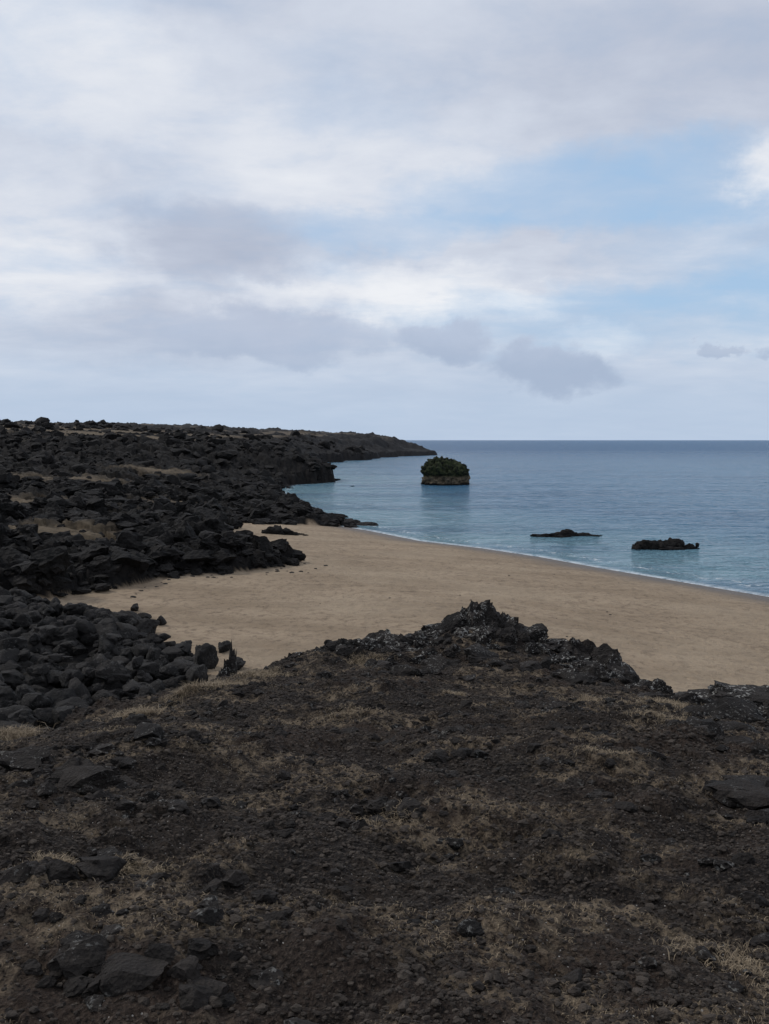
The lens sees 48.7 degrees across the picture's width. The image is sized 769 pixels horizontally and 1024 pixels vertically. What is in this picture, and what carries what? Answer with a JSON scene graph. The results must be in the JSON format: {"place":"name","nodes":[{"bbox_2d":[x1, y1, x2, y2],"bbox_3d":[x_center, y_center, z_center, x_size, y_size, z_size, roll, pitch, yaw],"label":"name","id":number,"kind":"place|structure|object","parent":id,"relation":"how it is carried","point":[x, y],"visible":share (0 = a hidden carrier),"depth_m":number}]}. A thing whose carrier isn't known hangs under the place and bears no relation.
{"place":"outdoors","nodes":[
{"label":"outdoors","id":0,"kind":"place"},
{"bbox_2d":[0,470,344,597],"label":"lava field","id":1,"kind":"structure","parent":0,"point":[148,535],"depth_m":55.35},
{"bbox_2d":[0,417,369,513],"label":"lava field","id":2,"kind":"structure","parent":0,"point":[263,476],"depth_m":188.47},
{"bbox_2d":[0,420,768,1023],"bbox_3d":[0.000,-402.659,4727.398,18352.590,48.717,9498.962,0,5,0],"label":"terrain","id":3,"kind":"structure","parent":0,"point":[680,636],"depth_m":6.51},
{"bbox_2d":[0,586,245,731],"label":"boulders","id":4,"kind":"object","parent":3,"relation":"on","point":[41,639],"visible":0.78,"depth_m":27.24},
{"bbox_2d":[261,525,308,565],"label":"beach lava rock","id":5,"kind":"object","parent":3,"relation":"on","point":[278,530],"visible":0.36,"depth_m":79.28},
{"bbox_2d":[240,463,377,527],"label":"shore rocks","id":6,"kind":"object","parent":3,"relation":"on","point":[326,520],"visible":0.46,"depth_m":97.44},
{"bbox_2d":[130,532,611,636],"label":"beach stones","id":7,"kind":"object","parent":3,"relation":"on","point":[277,570],"visible":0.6,"depth_m":49.93},
{"bbox_2d":[0,629,768,1023],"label":"gravel","id":8,"kind":"structure","parent":3,"relation":"on","point":[672,1003],"depth_m":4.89},
{"bbox_2d":[0,631,768,1023],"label":"dry grass","id":9,"kind":"structure","parent":3,"relation":"on","point":[12,733],"depth_m":5.52},
{"bbox_2d":[0,631,768,1023],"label":"lava stones","id":10,"kind":"object","parent":3,"relation":"on","point":[78,957],"visible":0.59,"depth_m":5.72},
{"bbox_2d":[219,599,768,718],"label":"lava rock outcrop","id":11,"kind":"object","parent":3,"relation":"on","point":[481,618],"visible":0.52,"depth_m":14.67},
{"bbox_2d":[0,0,768,439],"label":"sky","id":12,"kind":"structure","parent":0,"point":[401,219]},
{"bbox_2d":[282,440,768,596],"bbox_3d":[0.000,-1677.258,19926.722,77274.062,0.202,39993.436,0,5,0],"label":"sea","id":13,"kind":"structure","parent":0,"point":[710,497],"depth_m":138.74},
{"bbox_2d":[420,456,470,485],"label":"sea stack","id":14,"kind":"object","parent":13,"relation":"in","point":[440,471],"visible":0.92,"depth_m":188.95},
{"bbox_2d":[530,529,601,537],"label":"sea rock","id":15,"kind":"object","parent":13,"relation":"in","point":[565,533],"visible":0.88,"depth_m":88.06},
{"bbox_2d":[631,537,699,549],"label":"sea rock","id":16,"kind":"object","parent":13,"relation":"in","point":[670,543],"visible":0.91,"depth_m":78.05}
]}

